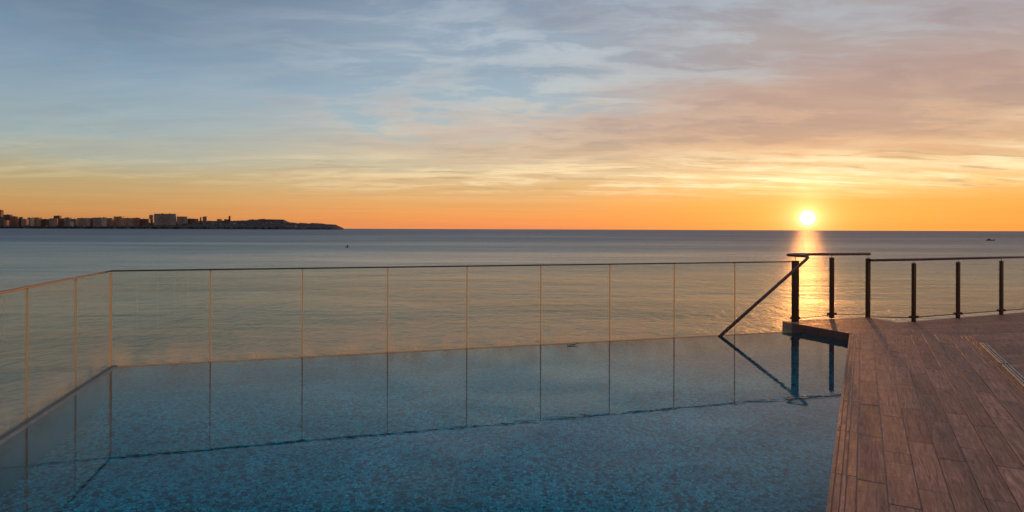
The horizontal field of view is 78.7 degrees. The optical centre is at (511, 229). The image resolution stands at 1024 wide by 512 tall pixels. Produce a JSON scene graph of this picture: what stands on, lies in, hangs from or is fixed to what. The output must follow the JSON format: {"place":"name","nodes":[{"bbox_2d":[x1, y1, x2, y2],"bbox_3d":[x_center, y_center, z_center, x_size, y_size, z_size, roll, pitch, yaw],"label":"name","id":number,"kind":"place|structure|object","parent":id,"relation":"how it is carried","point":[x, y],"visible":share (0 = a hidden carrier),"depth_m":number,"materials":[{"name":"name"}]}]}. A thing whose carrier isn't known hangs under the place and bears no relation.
{"place":"outdoors","nodes":[
{"label":"outdoors","id":0,"kind":"place"},
{"bbox_2d":[0,219,343,229],"bbox_3d":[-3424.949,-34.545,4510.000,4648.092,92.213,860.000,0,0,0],"label":"headland","id":1,"kind":"structure","parent":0,"point":[260,223],"depth_m":4276.52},
{"bbox_2d":[0,217,4,225],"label":"apartment block","id":2,"kind":"structure","parent":1,"relation":"on","point":[2,219],"depth_m":4309.00,"materials":[{"name":"concrete"}]},
{"bbox_2d":[4,220,9,226],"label":"apartment block","id":3,"kind":"structure","parent":1,"relation":"on","point":[6,222],"depth_m":4228.48,"materials":[{"name":"beige concrete"}]},
{"bbox_2d":[3,214,12,219],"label":"apartment block","id":4,"kind":"structure","parent":1,"relation":"on","point":[7,216],"depth_m":4369.00,"materials":[{"name":"brown concrete"}]},
{"bbox_2d":[10,216,19,225],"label":"apartment block","id":5,"kind":"structure","parent":1,"relation":"on","point":[14,220],"depth_m":4359.00,"materials":[{"name":"concrete"}]},
{"bbox_2d":[21,219,28,225],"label":"apartment block","id":6,"kind":"structure","parent":1,"relation":"on","point":[24,222],"depth_m":4339.30,"materials":[{"name":"beige concrete"}]},
{"bbox_2d":[30,218,33,225],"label":"apartment block","id":7,"kind":"structure","parent":1,"relation":"on","point":[31,221],"depth_m":4284.20,"materials":[{"name":"concrete"}]},
{"bbox_2d":[34,217,41,225],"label":"apartment block","id":8,"kind":"structure","parent":1,"relation":"on","point":[37,221],"depth_m":4327.00,"materials":[{"name":"concrete"}]},
{"bbox_2d":[41,219,48,225],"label":"apartment block","id":9,"kind":"structure","parent":1,"relation":"on","point":[44,222],"depth_m":4349.00,"materials":[{"name":"concrete"}]},
{"bbox_2d":[49,218,52,225],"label":"apartment block","id":10,"kind":"structure","parent":1,"relation":"on","point":[50,221],"depth_m":4340.37,"materials":[{"name":"grey concrete"}]},
{"bbox_2d":[53,218,57,226],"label":"apartment block","id":11,"kind":"structure","parent":1,"relation":"on","point":[55,222],"depth_m":4259.69,"materials":[{"name":"beige concrete"}]},
{"bbox_2d":[59,218,63,225],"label":"apartment block","id":12,"kind":"structure","parent":1,"relation":"on","point":[61,221],"depth_m":4359.25,"materials":[{"name":"grey concrete"}]},
{"bbox_2d":[64,217,71,225],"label":"apartment block","id":13,"kind":"structure","parent":1,"relation":"on","point":[67,220],"depth_m":4309.38,"materials":[{"name":"concrete"}]},
{"bbox_2d":[77,218,90,225],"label":"apartment block","id":14,"kind":"structure","parent":1,"relation":"on","point":[83,221],"depth_m":4319.00,"materials":[{"name":"grey concrete"}]},
{"bbox_2d":[93,217,101,225],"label":"apartment block","id":15,"kind":"structure","parent":1,"relation":"on","point":[97,221],"depth_m":4319.00,"materials":[{"name":"grey concrete"}]},
{"bbox_2d":[102,217,106,225],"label":"apartment block","id":16,"kind":"structure","parent":1,"relation":"on","point":[104,221],"depth_m":4302.05,"materials":[{"name":"grey concrete"}]},
{"bbox_2d":[107,218,113,225],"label":"apartment block","id":17,"kind":"structure","parent":1,"relation":"on","point":[110,221],"depth_m":4339.00,"materials":[{"name":"grey concrete"}]},
{"bbox_2d":[114,216,123,225],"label":"apartment block","id":18,"kind":"structure","parent":1,"relation":"on","point":[117,221],"depth_m":4347.00,"materials":[{"name":"brown concrete"}]},
{"bbox_2d":[122,218,132,225],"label":"apartment block","id":19,"kind":"structure","parent":1,"relation":"on","point":[127,221],"depth_m":4319.00,"materials":[{"name":"grey concrete"}]},
{"bbox_2d":[133,217,139,225],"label":"apartment block","id":20,"kind":"structure","parent":1,"relation":"on","point":[136,221],"depth_m":4309.38,"materials":[{"name":"concrete"}]},
{"bbox_2d":[140,219,149,225],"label":"apartment block","id":21,"kind":"structure","parent":1,"relation":"on","point":[145,222],"depth_m":4329.00,"materials":[{"name":"grey concrete"}]},
{"bbox_2d":[149,215,153,224],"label":"apartment block","id":22,"kind":"structure","parent":1,"relation":"on","point":[151,217],"depth_m":4391.89,"materials":[{"name":"grey concrete"}]},
{"bbox_2d":[154,213,177,225],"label":"apartment block","id":23,"kind":"structure","parent":1,"relation":"on","point":[165,219],"depth_m":4339.00,"materials":[{"name":"grey concrete"}]},
{"bbox_2d":[0,219,335,228],"bbox_3d":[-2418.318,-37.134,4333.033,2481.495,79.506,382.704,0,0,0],"label":"woodland","id":24,"kind":"object","parent":1,"relation":"on","point":[145,227],"visible":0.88,"depth_m":4161.35,"materials":[{"name":"green plant"}]},
{"bbox_2d":[177,216,187,223],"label":"apartment block","id":25,"kind":"structure","parent":1,"relation":"on","point":[182,220],"depth_m":4339.00,"materials":[{"name":"grey concrete"}]},
{"bbox_2d":[203,216,207,222],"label":"apartment block","id":26,"kind":"structure","parent":1,"relation":"on","point":[205,219],"depth_m":4401.54,"materials":[{"name":"grey concrete"}]},
{"bbox_2d":[0,228,1023,435],"bbox_3d":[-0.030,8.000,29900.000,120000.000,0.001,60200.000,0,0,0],"label":"sea","id":27,"kind":"structure","parent":0,"point":[160,317],"depth_m":83.86,"materials":[{"name":"liquid"}]},
{"bbox_2d":[0,0,1023,230],"label":"sky","id":28,"kind":"structure","parent":0,"point":[851,115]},
{"bbox_2d":[782,322,1023,511],"bbox_3d":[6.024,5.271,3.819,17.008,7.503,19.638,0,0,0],"label":"deck slab","id":29,"kind":"structure","parent":0,"point":[786,326],"depth_m":5.37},
{"bbox_2d":[782,312,1023,511],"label":"deck","id":30,"kind":"structure","parent":29,"relation":"on","point":[1002,336],"depth_m":5.00,"materials":[{"name":"brown wood"}]},
{"bbox_2d":[718,252,870,336],"bbox_3d":[4.593,1.046,10.077,3.414,1.302,0.454,0,0,-30],"label":"pool railing","id":31,"kind":"object","parent":30,"relation":"on","point":[794,273],"visible":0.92,"depth_m":10.21,"materials":[{"name":"brown metal"}]},
{"bbox_2d":[870,256,1023,321],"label":"deck railing","id":32,"kind":"object","parent":30,"relation":"on","point":[957,313],"visible":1,"depth_m":10.66,"materials":[{"name":"brown metal"}]},
{"bbox_2d":[980,342,1023,385],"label":"floor track","id":33,"kind":"structure","parent":30,"relation":"on","point":[1013,372],"depth_m":6.92,"materials":[{"name":"white metal"}]},
{"label":"pool floor","id":34,"kind":"structure","parent":0,"visible":0},
{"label":"pool wall","id":35,"kind":"structure","parent":34,"relation":"on","visible":0},
{"bbox_2d":[0,332,789,444],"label":"pool edge","id":36,"kind":"object","parent":35,"relation":"on","point":[17,431],"visible":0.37,"depth_m":6.20,"materials":[{"name":"stone"}]},
{"bbox_2d":[0,365,117,439],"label":"gutter stone","id":37,"kind":"object","parent":36,"relation":"attached to","point":[3,436],"visible":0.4,"depth_m":5.63,"materials":[{"name":"stone"}]},
{"bbox_2d":[0,332,847,511],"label":"pool water","id":38,"kind":"structure","parent":35,"relation":"in","point":[740,423],"depth_m":4.88,"materials":[{"name":"teal liquid"}]},
{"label":"terrace wall","id":39,"kind":"structure","parent":0,"visible":0},
{"bbox_2d":[0,270,111,419],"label":"glass fence","id":40,"kind":"object","parent":39,"relation":"on","point":[110,332],"visible":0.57,"depth_m":6.27,"materials":[{"name":"glass"}]},
{"bbox_2d":[112,261,792,366],"bbox_3d":[-0.104,1.100,8.652,9.582,1.209,0.044,0,0,-16],"label":"glass fence","id":41,"kind":"object","parent":39,"relation":"on","point":[467,266],"visible":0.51,"depth_m":8.49,"materials":[{"name":"glass"}]}
]}

